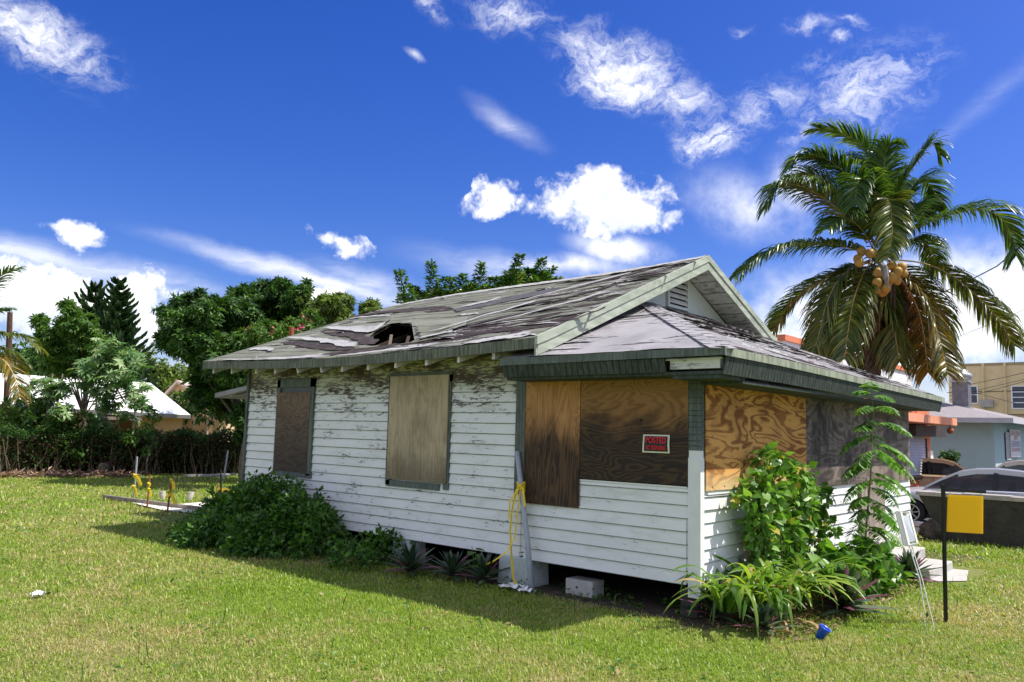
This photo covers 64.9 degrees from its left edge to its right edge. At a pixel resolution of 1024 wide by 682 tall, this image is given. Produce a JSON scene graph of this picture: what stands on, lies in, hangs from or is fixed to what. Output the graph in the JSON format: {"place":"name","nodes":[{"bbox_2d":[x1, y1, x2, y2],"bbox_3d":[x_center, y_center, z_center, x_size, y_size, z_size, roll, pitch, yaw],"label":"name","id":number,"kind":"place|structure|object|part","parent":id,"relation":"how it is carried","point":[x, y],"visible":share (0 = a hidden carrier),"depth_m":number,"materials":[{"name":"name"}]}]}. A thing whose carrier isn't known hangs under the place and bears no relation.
{"place":"outdoors","nodes":[
{"label":"outdoors","id":0,"kind":"place"},
{"bbox_2d":[0,468,1023,681],"bbox_3d":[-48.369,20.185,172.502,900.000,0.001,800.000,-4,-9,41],"label":"ground","id":1,"kind":"structure","parent":0,"point":[973,572],"depth_m":8.16,"materials":[{"name":"green plant"}]},
{"bbox_2d":[1,312,12,453],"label":"utility pole","id":2,"kind":"object","parent":1,"relation":"on","point":[9,341],"visible":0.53,"depth_m":33.88,"materials":[{"name":"brown wood"}]},
{"bbox_2d":[0,341,44,375],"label":"tree","id":3,"kind":"object","parent":1,"relation":"on","point":[23,352],"visible":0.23,"depth_m":42.71,"materials":[{"name":"green plant"}]},
{"bbox_2d":[0,265,49,407],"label":"coconut palm","id":4,"kind":"object","parent":1,"relation":"on","point":[25,366],"visible":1,"depth_m":16.83,"materials":[{"name":"green plant"}]},
{"bbox_2d":[29,590,45,596],"bbox_3d":[-5.202,2.769,8.830,0.120,0.074,0.130,-4,-9,41],"label":"paper scrap","id":5,"kind":"object","parent":1,"relation":"on","point":[36,592],"visible":0.96,"depth_m":8.81,"materials":[{"name":"white paper"}]},
{"bbox_2d":[16,374,77,429],"bbox_3d":[-17.050,3.024,29.566,2.781,3.660,1.667,0,-7,12],"label":"castor tree","id":6,"kind":"object","parent":1,"relation":"on","point":[53,391],"visible":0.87,"depth_m":29.47,"materials":[{"name":"green plant"}]},
{"bbox_2d":[0,390,96,466],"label":"broadleaf shrub","id":7,"kind":"object","parent":1,"relation":"on","point":[12,417],"visible":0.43,"depth_m":29.68,"materials":[{"name":"green plant"}]},
{"bbox_2d":[25,296,111,432],"bbox_3d":[-18.078,1.689,32.956,3.412,7.139,7.236,6,-8,-34],"label":"broadleaf tree","id":8,"kind":"object","parent":1,"relation":"on","point":[65,339],"visible":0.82,"depth_m":31.43,"materials":[{"name":"green plant"}]},
{"bbox_2d":[0,466,145,477],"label":"leaf debris","id":9,"kind":"object","parent":1,"relation":"on","point":[51,473],"visible":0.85,"depth_m":27.68,"materials":[{"name":"brown plant"}]},
{"bbox_2d":[73,279,109,332],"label":"conifer","id":10,"kind":"object","parent":1,"relation":"on","point":[96,296],"visible":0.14,"depth_m":44.48,"materials":[{"name":"green plant"}]},
{"bbox_2d":[0,373,190,440],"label":"white roofed house","id":11,"kind":"structure","parent":1,"relation":"on","point":[169,409],"depth_m":37.78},
{"bbox_2d":[67,334,159,432],"bbox_3d":[-14.839,1.711,30.321,3.682,3.915,2.619,1,-6,3],"label":"castor tree","id":12,"kind":"object","parent":1,"relation":"on","point":[104,388],"visible":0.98,"depth_m":29.90,"materials":[{"name":"green plant"}]},
{"bbox_2d":[0,421,240,473],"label":"hedge","id":13,"kind":"object","parent":1,"relation":"on","point":[187,450],"visible":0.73,"depth_m":30.04,"materials":[{"name":"green plant"}]},
{"bbox_2d":[93,274,159,388],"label":"conifer","id":14,"kind":"object","parent":1,"relation":"on","point":[118,320],"visible":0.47,"depth_m":41.64,"materials":[{"name":"green plant"}]},
{"bbox_2d":[97,429,161,472],"bbox_3d":[-14.597,4.246,31.512,1.926,1.658,3.876,3,-7,-12],"label":"fallen log","id":15,"kind":"object","parent":1,"relation":"on","point":[101,466],"visible":0.12,"depth_m":29.43,"materials":[{"name":"wood"}]},
{"bbox_2d":[132,457,142,497],"bbox_3d":[-9.288,3.419,19.927,0.310,1.102,0.146,-3,-8,33],"label":"stake","id":16,"kind":"object","parent":1,"relation":"on","point":[137,478],"visible":0.93,"depth_m":19.92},
{"bbox_2d":[120,402,166,475],"bbox_3d":[-13.576,3.607,29.441,1.602,2.743,1.497,3,-7,-15],"label":"broadleaf shrub","id":17,"kind":"object","parent":1,"relation":"on","point":[153,444],"visible":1,"depth_m":29.48,"materials":[{"name":"green plant"}]},
{"bbox_2d":[146,475,151,507],"bbox_3d":[-8.309,3.445,18.401,0.100,0.759,0.208,7,-9,-42],"label":"stake","id":18,"kind":"object","parent":1,"relation":"on","point":[149,493],"visible":0.99,"depth_m":18.42,"materials":[{"name":"yellow plastic"}]},
{"bbox_2d":[134,346,190,392],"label":"tree","id":19,"kind":"object","parent":1,"relation":"on","point":[167,376],"visible":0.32,"depth_m":47.01,"materials":[{"name":"green plant"}]},
{"bbox_2d":[159,491,165,499],"bbox_3d":[-8.912,3.937,20.516,0.156,0.220,0.165,-4,-9,41],"label":"pipe stub","id":20,"kind":"object","parent":1,"relation":"on","point":[162,494],"visible":0.88,"depth_m":20.46,"materials":[{"name":"white plastic"}]},
{"bbox_2d":[165,478,176,512],"bbox_3d":[-7.389,3.352,17.417,0.294,0.772,0.142,-2,-7,29],"label":"stake","id":21,"kind":"object","parent":1,"relation":"on","point":[169,492],"visible":0.96,"depth_m":17.42,"materials":[{"name":"yellow plastic"}]},
{"bbox_2d":[138,502,204,512],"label":"concrete slab","id":22,"kind":"structure","parent":1,"relation":"on","point":[172,509],"depth_m":18.40,"materials":[{"name":"grey concrete"}]},
{"bbox_2d":[103,495,206,511],"bbox_3d":[-8.453,3.817,18.993,4.351,0.090,0.100,-3,-8,35],"label":"timber","id":23,"kind":"object","parent":22,"relation":"on","point":[133,500],"visible":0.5,"depth_m":19.07,"materials":[{"name":"wood"}]},
{"bbox_2d":[186,492,193,500],"bbox_3d":[-8.186,3.954,20.505,0.156,0.220,0.184,-4,-9,41],"label":"pipe stub","id":24,"kind":"object","parent":1,"relation":"on","point":[190,495],"visible":0.97,"depth_m":20.44,"materials":[{"name":"white plastic"}]},
{"bbox_2d":[166,374,228,429],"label":"tree","id":25,"kind":"object","parent":1,"relation":"on","point":[180,394],"visible":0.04,"depth_m":40.65,"materials":[{"name":"green plant"}]},
{"bbox_2d":[164,380,235,441],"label":"tan house","id":26,"kind":"structure","parent":1,"relation":"on","point":[175,386],"depth_m":43.53,"materials":[{"name":"paint"}]},
{"bbox_2d":[149,286,267,482],"bbox_3d":[-10.116,1.522,27.160,4.215,6.598,6.278,5,-7,-28],"label":"dense tree","id":27,"kind":"object","parent":1,"relation":"on","point":[198,326],"visible":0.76,"depth_m":26.17,"materials":[{"name":"green plant"}]},
{"bbox_2d":[183,473,236,476],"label":"edging boards","id":28,"kind":"object","parent":1,"relation":"on","point":[211,475],"visible":0.64,"depth_m":29.91,"materials":[{"name":"grey wood"}]},
{"bbox_2d":[220,470,221,491],"bbox_3d":[-6.925,3.507,19.165,0.038,0.879,0.143,-1,-7,19],"label":"stake","id":29,"kind":"object","parent":1,"relation":"on","point":[221,480],"visible":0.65,"depth_m":19.16,"materials":[{"name":"black paint"}]},
{"bbox_2d":[223,450,228,478],"bbox_3d":[-10.272,4.442,28.913,0.156,1.036,0.058,7,-8,-38],"label":"fence post","id":30,"kind":"object","parent":1,"relation":"on","point":[225,464],"visible":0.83,"depth_m":28.90,"materials":[{"name":"grey metal"}]},
{"bbox_2d":[223,275,315,324],"bbox_3d":[-9.160,1.180,30.409,4.303,8.072,6.523,3,-7,-13],"label":"dense tree","id":31,"kind":"object","parent":1,"relation":"on","point":[276,295],"visible":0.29,"depth_m":30.30,"materials":[{"name":"green plant"}]},
{"bbox_2d":[230,307,326,351],"bbox_3d":[-7.323,1.660,24.909,2.942,5.918,4.801,4,-7,-19],"label":"flowering tree","id":32,"kind":"object","parent":1,"relation":"on","point":[256,333],"visible":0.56,"depth_m":24.14,"materials":[{"name":"green plant"}]},
{"bbox_2d":[165,466,413,571],"bbox_3d":[-3.838,2.731,12.700,5.335,1.454,2.057,-4,-9,41],"label":"creeping shrub","id":33,"kind":"object","parent":1,"relation":"on","point":[266,516],"visible":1,"depth_m":12.30,"materials":[{"name":"green plant"}]},
{"bbox_2d":[293,290,355,324],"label":"olive tree","id":34,"kind":"object","parent":1,"relation":"on","point":[334,307],"visible":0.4,"depth_m":27.91,"materials":[{"name":"green plant"}]},
{"bbox_2d":[357,297,382,314],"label":"tree","id":35,"kind":"object","parent":1,"relation":"on","point":[368,306],"visible":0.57,"depth_m":30.84,"materials":[{"name":"green plant"}]},
{"bbox_2d":[380,540,438,575],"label":"oyster plant","id":36,"kind":"object","parent":1,"relation":"on","point":[409,561],"visible":0.99,"depth_m":10.80,"materials":[{"name":"green plant"}]},
{"bbox_2d":[392,251,564,303],"bbox_3d":[-1.237,1.049,23.600,5.387,7.067,4.194,1,-7,8],"label":"tree","id":37,"kind":"object","parent":1,"relation":"on","point":[517,276],"visible":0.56,"depth_m":23.53,"materials":[{"name":"green plant"}]},
{"bbox_2d":[299,529,981,628],"bbox_3d":[1.475,3.607,14.245,10.500,0.001,8.550,-4,-9,41],"label":"soil bed","id":38,"kind":"object","parent":1,"relation":"on","point":[641,589],"visible":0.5,"depth_m":10.37,"materials":[{"name":"brown soil"}]},
{"bbox_2d":[422,550,472,582],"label":"oyster plant","id":39,"kind":"object","parent":38,"relation":"on","point":[451,566],"visible":0.96,"depth_m":10.53,"materials":[{"name":"green plant"}]},
{"bbox_2d":[459,548,484,581],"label":"broad leaved weed","id":40,"kind":"object","parent":38,"relation":"on","point":[471,553],"visible":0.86,"depth_m":10.45,"materials":[{"name":"green plant"}]},
{"bbox_2d":[455,551,511,584],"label":"oyster plant","id":41,"kind":"object","parent":38,"relation":"on","point":[485,571],"visible":0.98,"depth_m":10.26,"materials":[{"name":"green plant"}]},
{"bbox_2d":[499,582,535,591],"bbox_3d":[0.091,3.028,9.919,0.476,0.070,0.270,-4,-9,41],"label":"plastic scrap","id":42,"kind":"object","parent":38,"relation":"on","point":[515,586],"visible":0.98,"depth_m":9.91,"materials":[{"name":"white plastic"}]},
{"bbox_2d":[515,451,533,591],"bbox_3d":[0.158,2.260,10.172,0.076,1.716,0.498,5,-7,-30],"label":"metal pipe","id":43,"kind":"object","parent":38,"relation":"on","point":[525,529],"visible":0.85,"depth_m":10.11,"materials":[{"name":"grey metal"}]},
{"bbox_2d":[486,481,525,583],"bbox_3d":[-0.039,2.436,10.254,0.541,1.298,0.223,-2,-7,30],"label":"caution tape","id":44,"kind":"object","parent":43,"relation":"attached to","point":[519,487],"visible":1,"depth_m":10.23,"materials":[{"name":"yellow plastic"}]},
{"bbox_2d":[371,553,707,620],"bbox_3d":[0.051,3.064,10.489,5.341,0.180,1.044,-4,-9,41],"label":"ground cover","id":45,"kind":"object","parent":38,"relation":"on","point":[608,594],"visible":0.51,"depth_m":9.62,"materials":[{"name":"green plant"}]},
{"bbox_2d":[202,255,944,617],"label":"abandoned house","id":46,"kind":"structure","parent":38,"relation":"on","point":[420,421],"depth_m":11.00,"materials":[{"name":"white wood"}]},
{"bbox_2d":[273,378,316,477],"bbox_3d":[-3.738,1.483,13.819,1.130,1.660,0.057,-4,-9,41],"label":"window","id":47,"kind":"structure","parent":46,"relation":"in","point":[294,423],"depth_m":13.76,"materials":[{"name":"brown wood"}]},
{"bbox_2d":[385,371,453,490],"bbox_3d":[-1.382,1.301,11.789,1.340,1.690,0.067,-4,-9,41],"label":"window","id":48,"kind":"structure","parent":46,"relation":"in","point":[419,422],"depth_m":11.73,"materials":[{"name":"brown wood"}]},
{"bbox_2d":[642,434,669,452],"bbox_3d":[1.634,1.171,9.176,0.357,0.205,0.022,-4,-9,41],"label":"posted sign","id":49,"kind":"object","parent":46,"relation":"attached to","point":[655,443],"visible":1,"depth_m":9.17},
{"bbox_2d":[858,482,885,537],"bbox_3d":[5.846,2.733,13.061,0.056,0.866,1.188,-4,-9,41],"label":"door","id":50,"kind":"structure","parent":46,"relation":"in","point":[871,521],"depth_m":12.99,"materials":[{"name":"white wood"}]},
{"bbox_2d":[566,576,603,597],"bbox_3d":[0.889,3.002,9.838,0.405,0.190,0.250,-4,-9,41],"label":"concrete block","id":51,"kind":"object","parent":38,"relation":"on","point":[585,585],"depth_m":9.74,"materials":[{"name":"grey concrete"}]},
{"bbox_2d":[670,577,748,624],"bbox_3d":[2.177,2.764,8.726,0.984,0.422,0.785,-4,-9,41],"label":"oyster plant","id":52,"kind":"object","parent":38,"relation":"on","point":[708,605],"visible":0.42,"depth_m":8.61,"materials":[{"name":"green plant"}]},
{"bbox_2d":[658,550,871,635],"bbox_3d":[2.806,2.668,8.801,2.044,0.707,2.788,-4,-9,41],"label":"spider lily","id":53,"kind":"object","parent":38,"relation":"on","point":[752,586],"visible":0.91,"depth_m":8.43,"materials":[{"name":"green plant"}]},
{"bbox_2d":[728,441,845,587],"bbox_3d":[3.476,2.212,9.937,0.570,1.934,2.916,-4,-9,41],"label":"leafy shrub","id":54,"kind":"object","parent":38,"relation":"on","point":[767,522],"visible":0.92,"depth_m":9.52,"materials":[{"name":"green plant"}]},
{"bbox_2d":[698,576,927,641],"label":"leaf litter","id":55,"kind":"object","parent":38,"relation":"on","point":[882,598],"visible":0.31,"depth_m":8.61,"materials":[{"name":"brown plant"}]},
{"bbox_2d":[792,562,899,616],"bbox_3d":[3.779,2.803,9.186,1.070,0.582,1.292,3,-7,-15],"label":"oyster plant","id":56,"kind":"object","parent":38,"relation":"on","point":[845,602],"visible":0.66,"depth_m":9.04,"materials":[{"name":"green plant"}]},
{"bbox_2d":[804,534,913,604],"bbox_3d":[4.362,2.889,10.106,0.728,0.936,3.129,-4,-9,41],"label":"vine mound","id":57,"kind":"object","parent":38,"relation":"on","point":[887,565],"visible":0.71,"depth_m":10.03,"materials":[{"name":"green plant"}]},
{"bbox_2d":[805,556,921,593],"bbox_3d":[4.299,3.024,10.523,2.015,0.448,2.122,1,-6,3],"label":"spider lily","id":58,"kind":"object","parent":38,"relation":"on","point":[890,580],"visible":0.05,"depth_m":10.12,"materials":[{"name":"green plant"}]},
{"bbox_2d":[838,382,916,554],"bbox_3d":[4.791,1.702,10.556,0.792,2.381,1.344,-12,-15,65],"label":"feathery sapling","id":59,"kind":"object","parent":38,"relation":"on","point":[860,467],"visible":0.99,"depth_m":10.54,"materials":[{"name":"green plant"}]},
{"bbox_2d":[873,534,952,578],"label":"concrete steps","id":60,"kind":"structure","parent":38,"relation":"on","point":[936,563],"depth_m":12.39,"materials":[{"name":"grey concrete"}]},
{"bbox_2d":[730,603,801,634],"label":"oyster plant","id":61,"kind":"object","parent":1,"relation":"on","point":[766,621],"visible":0.94,"depth_m":7.99,"materials":[{"name":"green plant"}]},
{"bbox_2d":[815,624,830,639],"bbox_3d":[3.051,2.856,7.896,0.148,0.159,0.121,-4,-9,41],"label":"plastic cup","id":62,"kind":"object","parent":1,"relation":"on","point":[823,631],"visible":1,"depth_m":7.86,"materials":[{"name":"blue plastic"}]},
{"bbox_2d":[729,117,1023,390],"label":"coconut palm","id":63,"kind":"object","parent":1,"relation":"on","point":[885,322],"visible":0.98,"depth_m":23.62,"materials":[{"name":"green plant"}]},
{"bbox_2d":[895,511,934,630],"bbox_3d":[4.287,2.444,8.575,0.286,1.223,0.215,1,-6,0],"label":"brochure box","id":64,"kind":"object","parent":1,"relation":"on","point":[907,529],"visible":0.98,"depth_m":8.57,"materials":[{"name":"beige plastic"}]},
{"bbox_2d":[903,515,915,541],"bbox_3d":[4.247,2.006,8.606,0.076,0.269,0.134,1,-6,0],"label":"window","id":65,"kind":"structure","parent":64,"relation":"in","point":[910,532],"depth_m":8.60,"materials":[{"name":"glass"}]},
{"bbox_2d":[895,546,941,582],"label":"oyster plant","id":66,"kind":"object","parent":1,"relation":"on","point":[906,560],"visible":0.67,"depth_m":11.25,"materials":[{"name":"green plant"}]},
{"bbox_2d":[918,518,941,540],"bbox_3d":[8.550,3.864,16.390,0.509,0.509,0.487,-4,-9,41],"label":"rock","id":67,"kind":"object","parent":1,"relation":"on","point":[929,529],"visible":0.76,"depth_m":16.25,"materials":[{"name":"grey stone"}]},
{"bbox_2d":[937,448,961,464],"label":"ivy bush","id":68,"kind":"object","parent":1,"relation":"on","point":[953,456],"visible":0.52,"depth_m":29.29,"materials":[{"name":"green plant"}]},
{"bbox_2d":[941,484,985,622],"bbox_3d":[4.935,2.340,8.846,0.488,1.518,0.201,2,-6,-2],"label":"yard sign","id":69,"kind":"object","parent":1,"relation":"on","point":[964,513],"visible":0.97,"depth_m":8.84,"materials":[{"name":"yellow paint"}]},
{"bbox_2d":[916,491,1023,547],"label":"wall","id":70,"kind":"structure","parent":1,"relation":"on","point":[1003,518],"depth_m":15.70,"materials":[{"name":"concrete"}]},
{"bbox_2d":[929,369,1023,469],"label":"teal building","id":71,"kind":"structure","parent":1,"relation":"on","point":[978,438],"depth_m":31.83,"materials":[{"name":"paint"}]},
{"bbox_2d":[1005,432,1012,459],"bbox_3d":[20.417,4.312,33.049,0.060,1.092,1.544,-4,-9,41],"label":"window","id":72,"kind":"structure","parent":71,"relation":"in","point":[1007,435],"depth_m":32.64,"materials":[{"name":"white glass"}]},
{"bbox_2d":[1009,429,1020,456],"bbox_3d":[21.119,4.296,33.779,0.034,1.127,2.264,-4,-9,41],"label":"banner sign","id":73,"kind":"object","parent":71,"relation":"attached to","point":[1015,444],"visible":1,"depth_m":33.66,"materials":[{"name":"white plastic"}]},
{"bbox_2d":[947,362,1023,417],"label":"yellow building","id":74,"kind":"structure","parent":1,"relation":"on","point":[986,372],"depth_m":48.45,"materials":[{"name":"yellow paint"}]},
{"bbox_2d":[971,386,978,403],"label":"window","id":75,"kind":"structure","parent":74,"relation":"in","point":[975,400],"depth_m":49.23,"materials":[{"name":"white glass"}]},
{"bbox_2d":[1011,385,1023,408],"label":"window","id":76,"kind":"structure","parent":74,"relation":"in","point":[1017,396],"depth_m":47.75,"materials":[{"name":"white glass"}]},
{"bbox_2d":[0,0,1023,401],"label":"sky","id":77,"kind":"structure","parent":0,"point":[162,146],"materials":[{"name":"blue"}]},
{"bbox_2d":[777,334,911,386],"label":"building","id":78,"kind":"structure","parent":0,"point":[900,377],"depth_m":52.45,"materials":[{"name":"paint"}]},
{"bbox_2d":[914,518,930,532],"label":"road","id":79,"kind":"structure","parent":0,"point":[917,527],"depth_m":18.71,"materials":[{"name":"grey asphalt"}]},
{"bbox_2d":[913,521,922,526],"bbox_3d":[9.465,4.311,19.120,0.140,0.110,1.192,2,-7,-9],"label":"parking stop","id":80,"kind":"object","parent":79,"relation":"on","point":[916,523],"visible":0.07,"depth_m":18.80,"materials":[{"name":"white concrete"}]},
{"bbox_2d":[908,411,956,486],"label":"orange shop","id":81,"kind":"structure","parent":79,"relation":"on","point":[922,431],"depth_m":24.50,"materials":[{"name":"paint"}]},
{"bbox_2d":[919,458,965,486],"bbox_3d":[13.610,4.440,25.330,4.800,1.472,2.050,-2,-7,29],"label":"tan car","id":82,"kind":"object","parent":79,"relation":"on","point":[933,469],"visible":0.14,"depth_m":24.84,"materials":[{"name":"gold metal"}]},
{"bbox_3d":[13.317,3.976,25.551,2.184,0.471,1.503,-2,-7,29],"label":"side window","id":83,"kind":"part","parent":82,"relation":"part of","materials":[{"name":"black glass"}]},
{"bbox_2d":[910,468,1023,521],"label":"silver car","id":84,"kind":"object","parent":79,"relation":"on","point":[1000,481],"visible":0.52,"depth_m":18.60,"materials":[{"name":"paint"}]},
{"bbox_3d":[11.380,3.261,18.958,2.889,0.473,1.493,-2,-8,32],"label":"side window","id":85,"kind":"part","parent":84,"relation":"part of","materials":[{"name":"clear glass"}]},
{"bbox_2d":[931,460,1023,482],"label":"maroon car","id":86,"kind":"object","parent":79,"relation":"on","point":[1016,464],"visible":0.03,"depth_m":22.82,"materials":[{"name":"paint"}]},
{"bbox_3d":[15.197,3.713,22.938,3.165,0.578,1.545,-2,-8,32],"label":"side window","id":87,"kind":"part","parent":86,"relation":"part of","materials":[{"name":"glass"}]},
{"bbox_2d":[847,243,1023,348],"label":"overhead wire","id":88,"kind":"object","parent":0,"point":[993,267],"visible":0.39,"depth_m":24.58,"materials":[{"name":"black paint"}]},
{"bbox_2d":[931,569,967,580],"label":"path","id":89,"kind":"structure","parent":0,"point":[959,575],"depth_m":11.84,"materials":[{"name":"concrete"}]},
{"bbox_2d":[973,373,1021,383],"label":"overhead wire","id":90,"kind":"object","parent":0,"point":[997,378],"visible":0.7,"depth_m":44.20,"materials":[{"name":"black paint"}]}
]}

